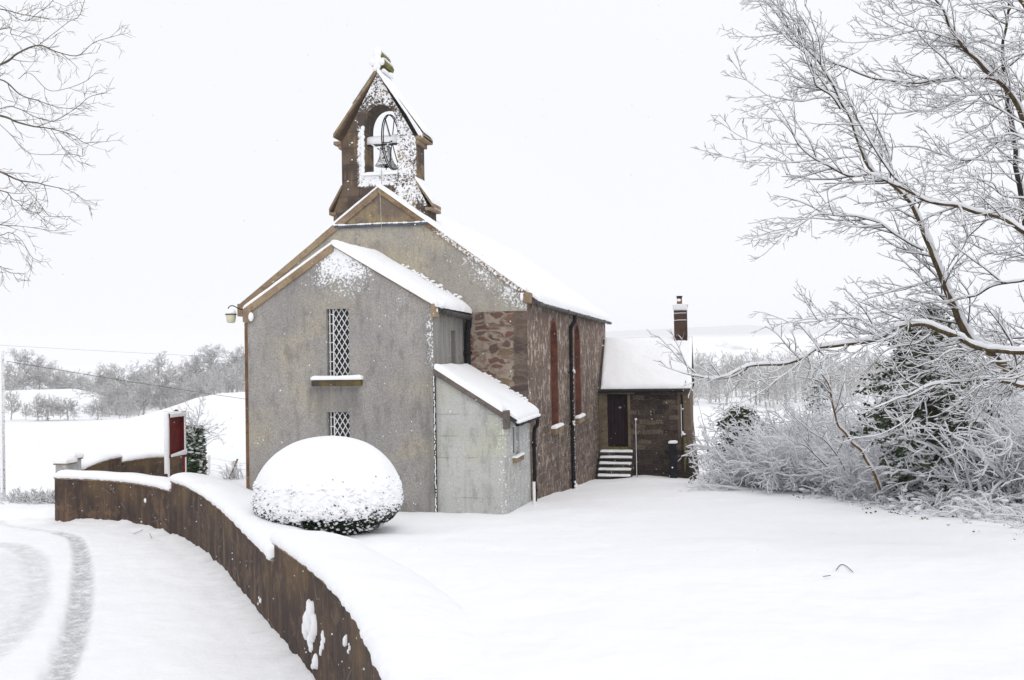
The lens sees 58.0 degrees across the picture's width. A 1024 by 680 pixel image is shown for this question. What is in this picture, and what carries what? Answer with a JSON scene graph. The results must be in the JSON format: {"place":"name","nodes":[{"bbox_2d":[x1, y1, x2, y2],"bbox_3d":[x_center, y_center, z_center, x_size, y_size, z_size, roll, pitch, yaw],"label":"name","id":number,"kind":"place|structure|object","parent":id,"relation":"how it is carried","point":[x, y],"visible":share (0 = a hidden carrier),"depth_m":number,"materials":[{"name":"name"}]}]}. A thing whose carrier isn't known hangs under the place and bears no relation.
{"place":"outdoors","nodes":[
{"label":"outdoors","id":0,"kind":"place"},
{"bbox_2d":[0,518,314,679],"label":"road","id":1,"kind":"structure","parent":0,"point":[79,600],"depth_m":15.20,"materials":[{"name":"white snow"}]},
{"bbox_2d":[0,325,1023,679],"bbox_3d":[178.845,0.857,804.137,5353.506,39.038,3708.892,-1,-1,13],"label":"snow ground","id":2,"kind":"structure","parent":0,"point":[616,579],"depth_m":11.95,"materials":[{"name":"white snow"}]},
{"bbox_2d":[0,350,6,499],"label":"utility pole","id":3,"kind":"object","parent":2,"relation":"on","point":[2,441],"visible":1,"depth_m":28.32,"materials":[{"name":"white wood"}]},
{"bbox_2d":[5,345,236,357],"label":"overhead wire","id":4,"kind":"object","parent":3,"relation":"attached to","point":[129,352],"visible":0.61,"depth_m":73.77,"materials":[{"name":"grey metal"}]},
{"bbox_2d":[7,361,242,398],"bbox_3d":[-10.775,2.250,37.149,0.016,3.072,20.077,-1,-1,28],"label":"overhead wire","id":5,"kind":"object","parent":3,"relation":"attached to","point":[117,379],"visible":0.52,"depth_m":31.68,"materials":[{"name":"grey metal"}]},
{"bbox_2d":[5,390,22,419],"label":"thorn tree","id":6,"kind":"object","parent":2,"relation":"on","point":[12,402],"visible":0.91,"depth_m":95.95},
{"bbox_2d":[4,364,32,390],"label":"bare tree","id":7,"kind":"object","parent":2,"relation":"on","point":[12,379],"visible":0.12,"depth_m":179.90,"materials":[{"name":"grey plant"}]},
{"bbox_2d":[20,401,30,415],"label":"thorn tree","id":8,"kind":"object","parent":2,"relation":"on","point":[22,409],"visible":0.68,"depth_m":96.93,"materials":[{"name":"grey plant"}]},
{"bbox_2d":[4,347,49,390],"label":"bare tree","id":9,"kind":"object","parent":2,"relation":"on","point":[12,383],"visible":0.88,"depth_m":168.85,"materials":[{"name":"grey plant"}]},
{"bbox_2d":[0,487,54,503],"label":"hedge","id":10,"kind":"object","parent":2,"relation":"on","point":[37,498],"visible":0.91,"depth_m":27.44,"materials":[{"name":"white plant"}]},
{"bbox_2d":[23,392,50,420],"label":"thorn tree","id":11,"kind":"object","parent":2,"relation":"on","point":[36,405],"visible":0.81,"depth_m":94.81,"materials":[{"name":"grey plant"}]},
{"bbox_2d":[17,355,63,389],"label":"bare tree","id":12,"kind":"object","parent":2,"relation":"on","point":[41,382],"visible":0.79,"depth_m":171.81,"materials":[{"name":"grey plant"}]},
{"bbox_2d":[24,360,65,389],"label":"bare tree","id":13,"kind":"object","parent":2,"relation":"on","point":[49,378],"visible":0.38,"depth_m":179.69,"materials":[{"name":"grey plant"}]},
{"bbox_2d":[29,394,67,420],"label":"thorn tree","id":14,"kind":"object","parent":2,"relation":"on","point":[46,407],"visible":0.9,"depth_m":94.74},
{"bbox_2d":[53,456,77,472],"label":"gate pier","id":15,"kind":"structure","parent":2,"relation":"on","point":[65,463],"depth_m":26.14,"materials":[{"name":"stone"}]},
{"bbox_2d":[0,0,131,291],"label":"bare tree","id":16,"kind":"object","parent":2,"relation":"on","point":[16,121],"visible":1,"depth_m":10.06,"materials":[{"name":"grey plant"}]},
{"bbox_2d":[41,368,92,390],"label":"bare tree","id":17,"kind":"object","parent":2,"relation":"on","point":[60,380],"visible":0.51,"depth_m":173.94,"materials":[{"name":"grey plant"}]},
{"bbox_2d":[49,397,86,420],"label":"thorn tree","id":18,"kind":"object","parent":2,"relation":"on","point":[67,407],"visible":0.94,"depth_m":95.67,"materials":[{"name":"grey plant"}]},
{"bbox_2d":[62,452,83,469],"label":"gate pier","id":19,"kind":"structure","parent":2,"relation":"on","point":[79,456],"depth_m":27.95,"materials":[{"name":"stone"}]},
{"bbox_2d":[62,375,106,392],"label":"bare tree","id":20,"kind":"object","parent":2,"relation":"on","point":[81,386],"visible":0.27,"depth_m":158.93,"materials":[{"name":"grey plant"}]},
{"bbox_2d":[82,399,116,419],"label":"thorn tree","id":21,"kind":"object","parent":2,"relation":"on","point":[93,408],"visible":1,"depth_m":96.66,"materials":[{"name":"grey plant"}]},
{"bbox_2d":[77,368,127,391],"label":"bare tree","id":22,"kind":"object","parent":2,"relation":"on","point":[98,383],"visible":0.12,"depth_m":150.03,"materials":[{"name":"grey plant"}]},
{"bbox_2d":[93,382,136,414],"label":"bare tree","id":23,"kind":"object","parent":2,"relation":"on","point":[114,390],"visible":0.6,"depth_m":111.60,"materials":[{"name":"grey plant"}]},
{"bbox_2d":[71,360,162,399],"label":"bare tree","id":24,"kind":"object","parent":2,"relation":"on","point":[102,380],"visible":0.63,"depth_m":123.59,"materials":[{"name":"grey plant"}]},
{"bbox_2d":[112,398,126,418],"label":"thorn tree","id":25,"kind":"object","parent":2,"relation":"on","point":[119,406],"visible":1,"depth_m":96.88,"materials":[{"name":"grey plant"}]},
{"bbox_2d":[81,451,206,476],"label":"gateway wall","id":26,"kind":"structure","parent":2,"relation":"on","point":[150,463],"depth_m":30.34,"materials":[{"name":"stone"}]},
{"bbox_2d":[122,384,165,414],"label":"bare tree","id":27,"kind":"object","parent":2,"relation":"on","point":[142,404],"visible":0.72,"depth_m":103.48,"materials":[{"name":"grey plant"}]},
{"bbox_2d":[128,365,173,398],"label":"bare tree","id":28,"kind":"object","parent":2,"relation":"on","point":[149,378],"visible":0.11,"depth_m":139.73,"materials":[{"name":"grey plant"}]},
{"bbox_2d":[123,350,186,409],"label":"bare tree","id":29,"kind":"object","parent":2,"relation":"on","point":[166,375],"visible":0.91,"depth_m":103.75,"materials":[{"name":"grey plant"}]},
{"bbox_2d":[140,384,185,408],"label":"bare tree","id":30,"kind":"object","parent":2,"relation":"on","point":[158,398],"visible":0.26,"depth_m":107.59,"materials":[{"name":"grey plant"}]},
{"bbox_2d":[95,360,244,417],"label":"field scrub","id":31,"kind":"object","parent":2,"relation":"on","point":[232,382],"visible":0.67,"depth_m":100.36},
{"bbox_2d":[152,369,197,405],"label":"bare tree","id":32,"kind":"object","parent":2,"relation":"on","point":[182,377],"visible":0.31,"depth_m":111.71,"materials":[{"name":"grey plant"}]},
{"bbox_2d":[164,409,186,476],"bbox_3d":[-9.229,3.419,25.398,0.170,3.010,0.986,-1,-1,11],"label":"notice board","id":33,"kind":"object","parent":2,"relation":"on","point":[175,439],"visible":0.88,"depth_m":25.35,"materials":[{"name":"red paint"}]},
{"bbox_2d":[172,353,212,395],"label":"bare tree","id":34,"kind":"object","parent":2,"relation":"on","point":[195,359],"visible":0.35,"depth_m":118.26,"materials":[{"name":"grey plant"}]},
{"bbox_2d":[163,394,226,474],"bbox_3d":[-10.162,3.383,29.648,1.954,3.325,2.007,-1,-1,-13],"label":"ivy tree","id":35,"kind":"object","parent":2,"relation":"on","point":[194,448],"visible":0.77,"depth_m":29.36,"materials":[{"name":"green plant"}]},
{"bbox_2d":[183,369,220,395],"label":"bare tree","id":36,"kind":"object","parent":2,"relation":"on","point":[201,379],"visible":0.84,"depth_m":97.63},
{"bbox_2d":[176,344,231,374],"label":"bare tree","id":37,"kind":"object","parent":2,"relation":"on","point":[209,361],"visible":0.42,"depth_m":121.80,"materials":[{"name":"grey plant"}]},
{"bbox_2d":[211,364,233,392],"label":"bare tree","id":38,"kind":"object","parent":2,"relation":"on","point":[222,375],"visible":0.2,"depth_m":99.91,"materials":[{"name":"grey plant"}]},
{"bbox_2d":[201,346,244,377],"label":"bare tree","id":39,"kind":"object","parent":2,"relation":"on","point":[241,358],"visible":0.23,"depth_m":117.35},
{"bbox_2d":[206,455,245,478],"bbox_3d":[-10.637,4.739,33.338,5.265,1.070,0.757,-2,-1,38],"label":"wire fence","id":40,"kind":"object","parent":2,"relation":"on","point":[208,461],"visible":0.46,"depth_m":33.46,"materials":[{"name":"metal"}]},
{"bbox_2d":[219,462,245,479],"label":"snowy shrub","id":41,"kind":"object","parent":2,"relation":"on","point":[234,474],"visible":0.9,"depth_m":32.39,"materials":[{"name":"white plant"}]},
{"bbox_2d":[230,361,244,391],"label":"bare tree","id":42,"kind":"object","parent":2,"relation":"on","point":[242,368],"visible":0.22,"depth_m":112.07,"materials":[{"name":"grey plant"}]},
{"bbox_2d":[53,470,482,679],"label":"boundary wall","id":43,"kind":"structure","parent":2,"relation":"on","point":[330,606],"depth_m":12.21,"materials":[{"name":"stone"}]},
{"bbox_2d":[251,436,403,535],"bbox_3d":[-3.376,2.654,16.910,2.810,1.769,2.572,-1,-1,13],"label":"clipped bush","id":44,"kind":"object","parent":2,"relation":"on","point":[313,470],"visible":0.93,"depth_m":15.98,"materials":[{"name":"white plant"}]},
{"bbox_2d":[237,48,698,513],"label":"church","id":45,"kind":"structure","parent":2,"relation":"on","point":[574,405],"depth_m":22.70,"materials":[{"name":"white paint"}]},
{"bbox_2d":[225,305,242,322],"bbox_3d":[-6.469,-0.610,21.632,0.536,0.420,0.271,-1,-1,13],"label":"wall lamp","id":46,"kind":"object","parent":45,"relation":"attached to","point":[230,314],"visible":1,"depth_m":21.58,"materials":[{"name":"beige glass"}]},
{"bbox_2d":[310,309,363,385],"bbox_3d":[-3.956,0.141,20.949,1.237,1.797,0.314,-1,-1,13],"label":"window","id":47,"kind":"structure","parent":45,"relation":"in","point":[340,375],"depth_m":21.05,"materials":[{"name":"white paint"}]},
{"bbox_2d":[330,412,349,436],"bbox_3d":[-3.899,2.395,21.026,0.635,1.614,0.080,-1,-1,13],"label":"window","id":48,"kind":"structure","parent":45,"relation":"in","point":[339,421],"depth_m":21.04,"materials":[{"name":"white paint"}]},
{"bbox_2d":[380,169,382,252],"bbox_3d":[-3.336,-3.228,23.571,0.060,2.314,0.196,-1,-1,-4],"label":"bell rope","id":49,"kind":"object","parent":45,"relation":"hanging from","point":[380,209],"visible":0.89,"depth_m":23.49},
{"bbox_2d":[367,114,397,169],"bbox_3d":[-3.152,-5.149,24.032,1.081,1.432,1.077,0,-1,-31],"label":"church bell","id":50,"kind":"object","parent":45,"relation":"hanging from","point":[385,143],"visible":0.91,"depth_m":23.95,"materials":[{"name":"black metal"}]},
{"bbox_2d":[512,425,524,462],"bbox_3d":[0.089,2.355,21.114,0.237,0.827,0.881,-1,-1,13],"label":"window","id":51,"kind":"structure","parent":45,"relation":"in","point":[516,458],"depth_m":21.33,"materials":[{"name":"white paint"}]},
{"bbox_2d":[550,318,563,434],"bbox_3d":[1.077,1.007,26.348,0.571,3.278,1.328,-1,-1,13],"label":"window","id":52,"kind":"structure","parent":45,"relation":"in","point":[556,427],"depth_m":26.83,"materials":[{"name":"red stone"}]},
{"bbox_2d":[574,322,585,423],"bbox_3d":[2.048,1.067,30.674,0.571,3.314,1.432,-1,-1,13],"label":"window","id":53,"kind":"structure","parent":45,"relation":"in","point":[579,416],"depth_m":31.20,"materials":[{"name":"red wood"}]},
{"bbox_2d":[608,394,627,446],"bbox_3d":[4.104,3.125,35.705,0.772,2.071,0.070,-1,-1,13],"label":"door","id":54,"kind":"structure","parent":45,"relation":"in","point":[617,403],"depth_m":35.69,"materials":[{"name":"paint"}]},
{"bbox_2d":[635,411,637,476],"bbox_3d":[4.714,3.946,34.679,0.095,2.495,1.052,-1,-1,13],"label":"handrail post","id":55,"kind":"object","parent":2,"relation":"on","point":[636,442],"visible":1,"depth_m":34.20,"materials":[{"name":"black metal"}]},
{"bbox_2d":[668,440,677,477],"bbox_3d":[6.053,4.564,34.644,0.354,1.589,0.389,-1,-1,13],"label":"upright cabinet","id":56,"kind":"object","parent":2,"relation":"on","point":[673,455],"visible":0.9,"depth_m":34.50,"materials":[{"name":"black plastic"}]},
{"bbox_2d":[691,399,709,463],"bbox_3d":[6.938,3.601,34.049,0.640,2.912,0.471,-2,-1,40],"label":"sapling","id":57,"kind":"object","parent":2,"relation":"on","point":[702,426],"visible":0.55,"depth_m":34.00,"materials":[{"name":"grey plant"}]},
{"bbox_2d":[688,405,768,483],"bbox_3d":[7.783,3.813,31.072,3.688,3.267,3.264,-1,-1,13],"label":"yew tree","id":58,"kind":"object","parent":2,"relation":"on","point":[742,414],"visible":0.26,"depth_m":30.86,"materials":[{"name":"green plant"}]},
{"bbox_2d":[704,417,789,483],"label":"snowy shrub","id":59,"kind":"object","parent":2,"relation":"on","point":[722,463],"visible":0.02,"depth_m":29.16,"materials":[{"name":"white plant"}]},
{"bbox_2d":[678,396,867,495],"bbox_3d":[8.296,3.513,27.717,6.533,3.580,6.460,-1,-1,13],"label":"snowy shrub","id":60,"kind":"object","parent":2,"relation":"on","point":[722,475],"visible":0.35,"depth_m":27.53,"materials":[{"name":"white plant"}]},
{"bbox_2d":[692,389,861,472],"bbox_3d":[9.962,4.074,35.496,7.825,4.516,6.909,-1,-1,13],"label":"snowy shrub","id":61,"kind":"object","parent":2,"relation":"on","point":[704,448],"visible":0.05,"depth_m":36.26,"materials":[{"name":"white plant"}]},
{"bbox_2d":[769,408,830,467],"bbox_3d":[7.000,2.449,22.846,2.019,1.594,0.674,0,-1,-30],"label":"sapling","id":62,"kind":"object","parent":2,"relation":"on","point":[812,451],"visible":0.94,"depth_m":22.93,"materials":[{"name":"grey plant"}]},
{"bbox_2d":[698,383,909,498],"bbox_3d":[9.270,3.263,27.506,7.441,3.863,7.611,-1,-1,-4],"label":"snowy shrub","id":63,"kind":"object","parent":2,"relation":"on","point":[854,407],"visible":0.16,"depth_m":27.86,"materials":[{"name":"white plant"}]},
{"bbox_2d":[727,415,885,495],"bbox_3d":[8.537,3.607,26.567,4.233,3.048,5.854,-1,-1,-5],"label":"snowy shrub","id":64,"kind":"object","parent":2,"relation":"on","point":[775,479],"visible":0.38,"depth_m":25.88,"materials":[{"name":"white plant"}]},
{"bbox_2d":[764,393,849,470],"bbox_3d":[7.078,2.225,22.043,2.110,1.943,1.400,-1,-1,13],"label":"sapling","id":65,"kind":"object","parent":2,"relation":"on","point":[819,435],"visible":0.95,"depth_m":22.33,"materials":[{"name":"grey plant"}]},
{"bbox_2d":[798,377,839,427],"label":"yew tree","id":66,"kind":"object","parent":2,"relation":"on","point":[815,386],"visible":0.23,"depth_m":43.88,"materials":[{"name":"green plant"}]},
{"bbox_2d":[769,330,881,490],"bbox_3d":[7.229,1.646,21.180,2.734,3.753,1.244,-1,-1,0],"label":"sapling","id":67,"kind":"object","parent":2,"relation":"on","point":[853,443],"visible":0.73,"depth_m":21.42,"materials":[{"name":"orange plant"}]},
{"bbox_2d":[646,0,1023,463],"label":"snowy tree","id":68,"kind":"object","parent":2,"relation":"on","point":[1012,376],"visible":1,"depth_m":13.57,"materials":[{"name":"grey plant"}]},
{"bbox_2d":[733,389,947,489],"bbox_3d":[10.718,3.366,26.602,7.321,4.081,6.740,-1,-1,-19],"label":"snowy shrub","id":69,"kind":"object","parent":2,"relation":"on","point":[851,453],"visible":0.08,"depth_m":26.63,"materials":[{"name":"white plant"}]},
{"bbox_2d":[693,346,1023,407],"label":"hillside wood","id":70,"kind":"object","parent":2,"relation":"on","point":[780,389],"visible":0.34,"depth_m":135.86,"materials":[{"name":"grey plant"}]},
{"bbox_2d":[774,423,944,501],"bbox_3d":[9.520,3.359,24.181,5.240,2.557,4.910,0,-1,-27],"label":"snowy shrub","id":71,"kind":"object","parent":2,"relation":"on","point":[846,478],"visible":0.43,"depth_m":23.51,"materials":[{"name":"white snow"}]},
{"bbox_2d":[751,360,1003,450],"bbox_3d":[13.821,3.254,33.943,10.377,5.461,9.976,-1,-1,13],"label":"snowy shrub","id":72,"kind":"object","parent":2,"relation":"on","point":[819,418],"visible":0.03,"depth_m":34.85,"materials":[{"name":"white plant"}]},
{"bbox_2d":[749,468,1023,539],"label":"brambles","id":73,"kind":"object","parent":2,"relation":"on","point":[950,507],"visible":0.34,"depth_m":19.32,"materials":[{"name":"white"}]},
{"bbox_2d":[752,474,1023,529],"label":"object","id":74,"kind":"structure","parent":73,"relation":"on","point":[988,514],"depth_m":19.65,"materials":[{"name":"white"}]},
{"bbox_2d":[771,0,1023,432],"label":"snowy tree","id":75,"kind":"object","parent":2,"relation":"on","point":[1000,78],"visible":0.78,"depth_m":15.79,"materials":[{"name":"grey plant"}]},
{"bbox_2d":[834,388,1022,490],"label":"snowy shrub","id":76,"kind":"object","parent":2,"relation":"on","point":[972,475],"visible":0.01,"depth_m":24.46,"materials":[{"name":"white plant"}]},
{"bbox_2d":[838,304,1021,507],"bbox_3d":[9.642,1.655,21.329,3.104,4.991,3.654,-1,-1,-7],"label":"yew tree","id":77,"kind":"object","parent":2,"relation":"on","point":[926,461],"visible":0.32,"depth_m":21.37,"materials":[{"name":"green plant"}]},
{"bbox_2d":[838,381,1023,510],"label":"snowy shrub","id":78,"kind":"object","parent":2,"relation":"on","point":[991,461],"visible":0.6,"depth_m":19.95,"materials":[{"name":"white plant"}]},
{"bbox_2d":[862,374,1023,507],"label":"snowy shrub","id":79,"kind":"object","parent":2,"relation":"on","point":[998,481],"visible":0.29,"depth_m":20.44,"materials":[{"name":"white plant"}]},
{"bbox_2d":[877,356,1023,441],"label":"snowy shrub","id":80,"kind":"object","parent":2,"relation":"on","point":[1020,411],"depth_m":30.32,"materials":[{"name":"white plant"}]},
{"bbox_2d":[900,447,1023,505],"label":"snowy shrub","id":81,"kind":"object","parent":2,"relation":"on","point":[971,492],"visible":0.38,"depth_m":20.05,"materials":[{"name":"white snow"}]},
{"bbox_2d":[926,0,1023,301],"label":"snowy tree","id":82,"kind":"object","parent":2,"relation":"on","point":[1019,180],"visible":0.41,"depth_m":18.95,"materials":[{"name":"grey plant"}]},
{"bbox_2d":[0,0,1023,365],"label":"sky","id":83,"kind":"structure","parent":0,"point":[193,240],"materials":[{"name":"white"}]},
{"bbox_2d":[3,1,1023,559],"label":"snowflakes","id":84,"kind":"object","parent":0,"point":[459,275],"visible":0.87,"depth_m":12.64,"materials":[{"name":"white"}]}
]}

